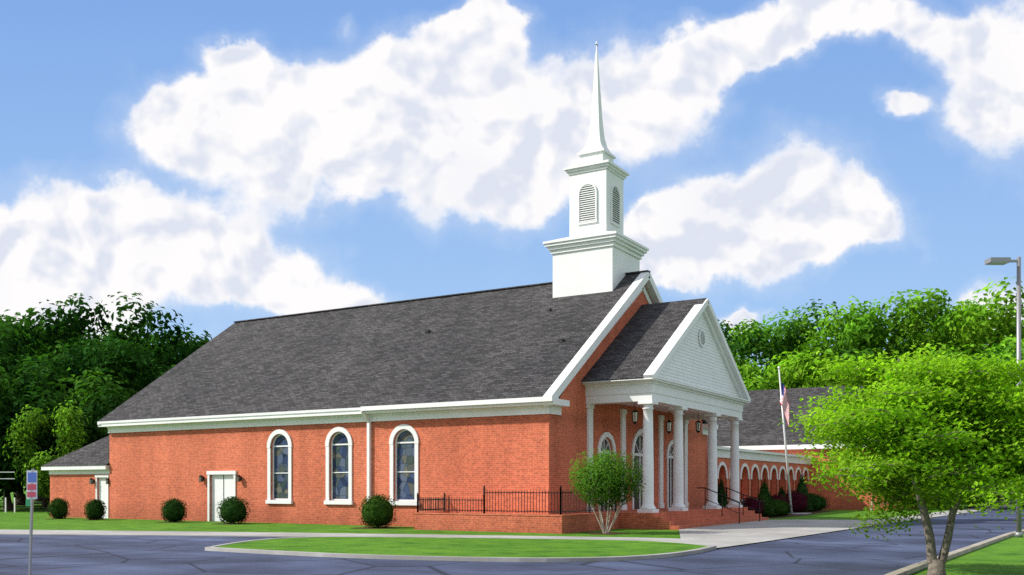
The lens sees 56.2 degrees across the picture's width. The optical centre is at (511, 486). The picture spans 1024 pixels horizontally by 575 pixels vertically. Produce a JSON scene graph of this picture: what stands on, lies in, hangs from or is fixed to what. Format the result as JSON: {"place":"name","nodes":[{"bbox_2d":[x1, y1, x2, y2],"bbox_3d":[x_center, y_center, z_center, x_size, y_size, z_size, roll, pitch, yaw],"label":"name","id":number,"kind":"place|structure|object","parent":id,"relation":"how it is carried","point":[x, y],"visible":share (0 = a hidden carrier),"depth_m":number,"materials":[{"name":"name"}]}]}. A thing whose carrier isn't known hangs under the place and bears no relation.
{"place":"outdoors","nodes":[
{"label":"outdoors","id":0,"kind":"place"},
{"bbox_2d":[97,270,706,526],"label":"church","id":1,"kind":"structure","parent":0,"point":[524,341],"depth_m":41.42,"materials":[{"name":"brick"}]},
{"bbox_2d":[97,272,717,520],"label":"building trim","id":2,"kind":"structure","parent":1,"relation":"attached to","point":[406,463],"depth_m":39.72,"materials":[{"name":"white paint"}]},
{"bbox_2d":[543,41,648,297],"bbox_3d":[3.787,-13.947,42.917,3.540,11.898,3.540,0,0,31],"label":"steeple","id":3,"kind":"object","parent":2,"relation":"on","point":[596,251],"visible":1,"depth_m":42.05,"materials":[{"name":"white paint"}]},
{"bbox_2d":[0,504,1023,574],"bbox_3d":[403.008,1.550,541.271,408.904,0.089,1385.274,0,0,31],"label":"pavement","id":4,"kind":"structure","parent":0,"point":[693,551],"depth_m":22.78,"materials":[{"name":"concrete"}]},
{"bbox_2d":[26,469,36,574],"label":"parking sign","id":5,"kind":"object","parent":4,"relation":"on","point":[31,485],"visible":1,"depth_m":16.83,"materials":[{"name":"grey"}]},
{"bbox_2d":[0,487,1023,574],"bbox_3d":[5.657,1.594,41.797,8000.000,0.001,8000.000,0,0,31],"label":"ground","id":6,"kind":"structure","parent":0,"point":[1004,556],"depth_m":35.29,"materials":[{"name":"green plant"}]},
{"bbox_2d":[3,432,4,510],"bbox_3d":[-32.571,-0.956,62.000,0.645,5.100,0.250,0,0,0],"label":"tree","id":7,"kind":"object","parent":6,"relation":"on","point":[4,492],"visible":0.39,"depth_m":61.97,"materials":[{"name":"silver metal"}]},
{"bbox_2d":[0,472,15,512],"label":"rail fence","id":8,"kind":"object","parent":6,"relation":"on","point":[14,498],"visible":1,"depth_m":57.98,"materials":[{"name":"white paint"}]},
{"bbox_2d":[0,317,33,372],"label":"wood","id":9,"kind":"object","parent":6,"relation":"on","point":[11,343],"visible":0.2,"depth_m":75.50,"materials":[{"name":"green plant"}]},
{"bbox_2d":[0,360,39,489],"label":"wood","id":10,"kind":"object","parent":6,"relation":"on","point":[5,390],"visible":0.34,"depth_m":61.21,"materials":[{"name":"green plant"}]},
{"bbox_2d":[0,309,41,362],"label":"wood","id":11,"kind":"object","parent":6,"relation":"on","point":[14,324],"visible":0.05,"depth_m":87.65,"materials":[{"name":"green plant"}]},
{"bbox_2d":[0,345,74,507],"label":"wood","id":12,"kind":"object","parent":6,"relation":"on","point":[3,361],"visible":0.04,"depth_m":67.75,"materials":[{"name":"green plant"}]},
{"bbox_2d":[0,377,75,509],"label":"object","id":13,"kind":"object","parent":6,"relation":"on","point":[7,484],"visible":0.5,"depth_m":62.29,"materials":[{"name":"green plant"}]},
{"bbox_2d":[2,400,89,511],"bbox_3d":[-28.960,-1.876,60.026,4.773,7.060,4.454,0,0,-11],"label":"leafy tree","id":14,"kind":"object","parent":6,"relation":"on","point":[43,478],"visible":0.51,"depth_m":59.44,"materials":[{"name":"green plant"}]},
{"bbox_2d":[0,351,102,506],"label":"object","id":15,"kind":"object","parent":6,"relation":"on","point":[55,377],"visible":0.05,"depth_m":70.99,"materials":[{"name":"green plant"}]},
{"bbox_2d":[16,313,95,358],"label":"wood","id":16,"kind":"object","parent":6,"relation":"on","point":[32,323],"depth_m":88.72,"materials":[{"name":"green plant"}]},
{"bbox_2d":[12,316,100,501],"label":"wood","id":17,"kind":"object","parent":6,"relation":"on","point":[38,499],"visible":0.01,"depth_m":99.47,"materials":[{"name":"green plant"}]},
{"bbox_2d":[7,299,113,504],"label":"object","id":18,"kind":"object","parent":6,"relation":"on","point":[21,499],"visible":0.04,"depth_m":77.91,"materials":[{"name":"green plant"}]},
{"bbox_2d":[10,367,137,450],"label":"tree","id":19,"kind":"object","parent":6,"relation":"on","point":[94,386],"visible":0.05,"depth_m":69.14,"materials":[{"name":"green plant"}]},
{"bbox_2d":[41,436,108,517],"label":"addition","id":20,"kind":"structure","parent":6,"relation":"on","point":[79,478],"depth_m":48.72,"materials":[{"name":"brick"}]},
{"bbox_2d":[39,379,134,459],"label":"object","id":21,"kind":"object","parent":6,"relation":"on","point":[95,432],"visible":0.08,"depth_m":64.03,"materials":[{"name":"green plant"}]},
{"bbox_2d":[46,334,168,396],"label":"tree","id":22,"kind":"object","parent":6,"relation":"on","point":[130,367],"visible":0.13,"depth_m":72.87,"materials":[{"name":"green plant"}]},
{"bbox_2d":[14,292,202,393],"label":"tree","id":23,"kind":"object","parent":6,"relation":"on","point":[82,323],"visible":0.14,"depth_m":81.01,"materials":[{"name":"green plant"}]},
{"bbox_2d":[77,321,155,343],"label":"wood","id":24,"kind":"object","parent":6,"relation":"on","point":[111,334],"visible":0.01,"depth_m":103.46,"materials":[{"name":"green plant"}]},
{"bbox_2d":[78,319,165,344],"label":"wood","id":25,"kind":"object","parent":6,"relation":"on","point":[136,328],"visible":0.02,"depth_m":102.19,"materials":[{"name":"green plant"}]},
{"bbox_2d":[79,323,191,375],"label":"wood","id":26,"kind":"object","parent":6,"relation":"on","point":[111,331],"visible":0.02,"depth_m":91.81,"materials":[{"name":"green plant"}]},
{"bbox_2d":[121,365,174,402],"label":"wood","id":27,"kind":"object","parent":6,"relation":"on","point":[154,380],"visible":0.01,"depth_m":77.82,"materials":[{"name":"green plant"}]},
{"bbox_2d":[119,324,211,390],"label":"tree","id":28,"kind":"object","parent":6,"relation":"on","point":[162,363],"visible":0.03,"depth_m":83.72,"materials":[{"name":"green plant"}]},
{"bbox_2d":[177,336,207,352],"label":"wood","id":29,"kind":"object","parent":6,"relation":"on","point":[200,341],"depth_m":91.46,"materials":[{"name":"green plant"}]},
{"bbox_2d":[51,510,830,534],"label":"mulch beds","id":30,"kind":"object","parent":6,"relation":"on","point":[788,515],"visible":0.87,"depth_m":43.06,"materials":[{"name":"brown soil"}]},
{"bbox_2d":[47,497,70,518],"bbox_3d":[-22.091,1.110,46.766,1.013,1.140,0.978,0,0,31],"label":"boxwood","id":31,"kind":"object","parent":30,"relation":"on","point":[58,507],"visible":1,"depth_m":46.53,"materials":[{"name":"green plant"}]},
{"bbox_2d":[83,499,106,519],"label":"boxwood","id":32,"kind":"object","parent":30,"relation":"on","point":[95,509],"visible":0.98,"depth_m":45.10,"materials":[{"name":"green plant"}]},
{"bbox_2d":[159,498,187,521],"bbox_3d":[-14.974,1.079,42.514,1.219,1.178,1.122,0,0,31],"label":"boxwood","id":33,"kind":"object","parent":30,"relation":"on","point":[173,510],"visible":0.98,"depth_m":42.22,"materials":[{"name":"green plant"}]},
{"bbox_2d":[215,496,250,523],"bbox_3d":[-11.789,1.055,40.586,1.406,1.287,1.315,0,0,31],"label":"boxwood","id":34,"kind":"object","parent":30,"relation":"on","point":[233,509],"visible":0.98,"depth_m":40.26,"materials":[{"name":"green plant"}]},
{"bbox_2d":[356,493,398,527],"bbox_3d":[-5.111,0.977,36.603,1.561,1.412,1.544,0,0,31],"label":"boxwood","id":35,"kind":"object","parent":30,"relation":"on","point":[376,513],"visible":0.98,"depth_m":36.21,"materials":[{"name":"green plant"}]},
{"bbox_2d":[739,496,765,514],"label":"shrub","id":36,"kind":"object","parent":30,"relation":"on","point":[751,503],"visible":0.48,"depth_m":47.59,"materials":[{"name":"purple plant"}]},
{"bbox_2d":[757,477,777,516],"bbox_3d":[13.043,0.592,49.667,1.400,2.131,1.319,0,0,31],"label":"shrub","id":37,"kind":"object","parent":30,"relation":"on","point":[764,493],"visible":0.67,"depth_m":49.52,"materials":[{"name":"green plant"}]},
{"bbox_2d":[761,500,777,516],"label":"shrub","id":38,"kind":"object","parent":30,"relation":"on","point":[769,511],"visible":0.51,"depth_m":48.30,"materials":[{"name":"green plant"}]},
{"bbox_2d":[772,499,789,516],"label":"shrub","id":39,"kind":"object","parent":30,"relation":"on","point":[782,508],"visible":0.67,"depth_m":49.76,"materials":[{"name":"green plant"}]},
{"bbox_2d":[772,493,790,513],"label":"shrub","id":40,"kind":"object","parent":30,"relation":"on","point":[775,496],"visible":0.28,"depth_m":52.31,"materials":[{"name":"purple plant"}]},
{"bbox_2d":[777,486,792,514],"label":"shrub","id":41,"kind":"object","parent":30,"relation":"on","point":[782,492],"visible":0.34,"depth_m":53.95,"materials":[{"name":"green plant"}]},
{"bbox_2d":[778,366,810,513],"bbox_3d":[16.036,-2.643,55.048,1.800,8.486,1.800,0,0,31],"label":"flagpole","id":42,"kind":"object","parent":30,"relation":"on","point":[784,403],"visible":0.97,"depth_m":54.99,"materials":[{"name":"white metal"}]},
{"bbox_2d":[785,490,809,512],"bbox_3d":[16.410,0.932,55.872,1.912,1.535,1.984,0,0,31],"label":"shrub","id":43,"kind":"object","parent":30,"relation":"on","point":[799,502],"visible":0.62,"depth_m":55.27,"materials":[{"name":"purple plant"}]},
{"bbox_2d":[795,474,815,511],"bbox_3d":[17.884,0.375,58.991,1.455,2.538,1.593,0,0,-12],"label":"shrub","id":44,"kind":"object","parent":30,"relation":"on","point":[802,485],"visible":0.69,"depth_m":58.80,"materials":[{"name":"green plant"}]},
{"bbox_2d":[800,494,812,511],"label":"shrub","id":45,"kind":"object","parent":30,"relation":"on","point":[809,503],"visible":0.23,"depth_m":57.14,"materials":[{"name":"green plant"}]},
{"bbox_2d":[806,493,824,511],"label":"shrub","id":46,"kind":"object","parent":30,"relation":"on","point":[817,502],"visible":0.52,"depth_m":59.59,"materials":[{"name":"green plant"}]},
{"bbox_2d":[813,494,829,510],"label":"shrub","id":47,"kind":"object","parent":30,"relation":"on","point":[823,504],"visible":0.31,"depth_m":61.53,"materials":[{"name":"green plant"}]},
{"bbox_2d":[413,511,619,533],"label":"ramp wall","id":48,"kind":"structure","parent":6,"relation":"on","point":[564,523],"depth_m":33.63,"materials":[{"name":"brick"}]},
{"bbox_2d":[417,485,616,514],"bbox_3d":[0.215,0.464,35.673,6.020,1.000,4.461,0,0,31],"label":"iron fence","id":49,"kind":"object","parent":48,"relation":"on","point":[445,499],"visible":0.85,"depth_m":33.51,"materials":[{"name":"black metal"}]},
{"bbox_2d":[568,447,645,532],"bbox_3d":[3.161,0.149,32.280,2.527,2.916,2.561,0,0,-17],"label":"crape myrtle","id":50,"kind":"object","parent":6,"relation":"on","point":[607,480],"visible":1,"depth_m":31.82,"materials":[{"name":"green plant"}]},
{"bbox_2d":[581,298,768,529],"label":"portico","id":51,"kind":"structure","parent":6,"relation":"on","point":[676,359],"depth_m":38.71,"materials":[{"name":"white paint"}]},
{"bbox_2d":[717,478,728,506],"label":"conical shrub","id":52,"kind":"object","parent":6,"relation":"on","point":[722,491],"visible":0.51,"depth_m":46.72,"materials":[{"name":"green plant"}]},
{"bbox_2d":[725,319,761,380],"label":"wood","id":53,"kind":"object","parent":6,"relation":"on","point":[743,324],"visible":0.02,"depth_m":117.47,"materials":[{"name":"green plant"}]},
{"bbox_2d":[731,352,785,390],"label":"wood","id":54,"kind":"object","parent":6,"relation":"on","point":[744,370],"visible":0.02,"depth_m":89.47,"materials":[{"name":"green plant"}]},
{"bbox_2d":[717,319,821,389],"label":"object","id":55,"kind":"object","parent":6,"relation":"on","point":[751,346],"visible":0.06,"depth_m":98.81,"materials":[{"name":"green plant"}]},
{"bbox_2d":[730,322,852,385],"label":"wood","id":56,"kind":"object","parent":6,"relation":"on","point":[808,333],"visible":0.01,"depth_m":105.37,"materials":[{"name":"green plant"}]},
{"bbox_2d":[745,347,856,389],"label":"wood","id":57,"kind":"object","parent":6,"relation":"on","point":[807,371],"visible":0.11,"depth_m":87.45,"materials":[{"name":"green plant"}]},
{"bbox_2d":[707,384,914,509],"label":"building","id":58,"kind":"structure","parent":6,"relation":"on","point":[761,446],"depth_m":65.95,"materials":[{"name":"red brick"}]},
{"bbox_2d":[741,301,888,388],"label":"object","id":59,"kind":"object","parent":6,"relation":"on","point":[866,336],"visible":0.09,"depth_m":95.46,"materials":[{"name":"green plant"}]},
{"bbox_2d":[765,305,903,359],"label":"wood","id":60,"kind":"object","parent":6,"relation":"on","point":[808,316],"visible":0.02,"depth_m":113.08,"materials":[{"name":"green plant"}]},
{"bbox_2d":[764,299,940,386],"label":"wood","id":61,"kind":"object","parent":6,"relation":"on","point":[817,320],"visible":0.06,"depth_m":106.15,"materials":[{"name":"green plant"}]},
{"bbox_2d":[808,348,925,386],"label":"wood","id":62,"kind":"object","parent":6,"relation":"on","point":[857,356],"visible":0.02,"depth_m":86.03,"materials":[{"name":"green plant"}]},
{"bbox_2d":[789,289,986,376],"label":"tree","id":63,"kind":"object","parent":6,"relation":"on","point":[897,315],"visible":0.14,"depth_m":95.15,"materials":[{"name":"green plant"}]},
{"bbox_2d":[778,343,1023,574],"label":"tree","id":64,"kind":"object","parent":6,"relation":"on","point":[917,427],"visible":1,"depth_m":15.85,"materials":[{"name":"green plant"}]},
{"bbox_2d":[826,288,1004,362],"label":"wood","id":65,"kind":"object","parent":6,"relation":"on","point":[906,344],"visible":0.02,"depth_m":98.98,"materials":[{"name":"green plant"}]},
{"bbox_2d":[900,301,983,499],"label":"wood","id":66,"kind":"object","parent":6,"relation":"on","point":[956,307],"depth_m":110.77,"materials":[{"name":"green plant"}]},
{"bbox_2d":[880,276,1023,501],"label":"tree","id":67,"kind":"object","parent":6,"relation":"on","point":[1010,306],"visible":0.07,"depth_m":90.32,"materials":[{"name":"green plant"}]},
{"bbox_2d":[899,296,1021,501],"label":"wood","id":68,"kind":"object","parent":6,"relation":"on","point":[970,311],"visible":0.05,"depth_m":97.41,"materials":[{"name":"green plant"}]},
{"bbox_2d":[922,344,1000,365],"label":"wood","id":69,"kind":"object","parent":6,"relation":"on","point":[956,353],"visible":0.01,"depth_m":84.24,"materials":[{"name":"green plant"}]},
{"bbox_2d":[925,304,1023,359],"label":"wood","id":70,"kind":"object","parent":6,"relation":"on","point":[964,337],"visible":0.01,"depth_m":90.12,"materials":[{"name":"green plant"}]},
{"bbox_2d":[951,334,1023,504],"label":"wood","id":71,"kind":"object","parent":6,"relation":"on","point":[1007,351],"visible":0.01,"depth_m":81.64,"materials":[{"name":"green plant"}]},
{"bbox_2d":[957,360,1022,507],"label":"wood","id":72,"kind":"object","parent":6,"relation":"on","point":[972,506],"depth_m":69.77,"materials":[{"name":"green plant"}]},
{"bbox_2d":[965,342,1023,506],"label":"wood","id":73,"kind":"object","parent":6,"relation":"on","point":[999,351],"visible":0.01,"depth_m":65.34,"materials":[{"name":"green plant"}]},
{"bbox_2d":[973,337,1023,364],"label":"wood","id":74,"kind":"object","parent":6,"relation":"on","point":[999,347],"visible":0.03,"depth_m":81.24,"materials":[{"name":"green plant"}]},
{"bbox_2d":[985,257,1022,536],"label":"car park light","id":75,"kind":"object","parent":6,"relation":"on","point":[999,261],"visible":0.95,"depth_m":29.94,"materials":[{"name":"silver metal"}]},
{"bbox_2d":[998,323,1023,355],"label":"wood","id":76,"kind":"object","parent":6,"relation":"on","point":[1013,342],"depth_m":93.10,"materials":[{"name":"green plant"}]},
{"bbox_2d":[0,0,1023,486],"label":"sky","id":77,"kind":"structure","parent":0,"point":[219,163],"materials":[{"name":"blue"}]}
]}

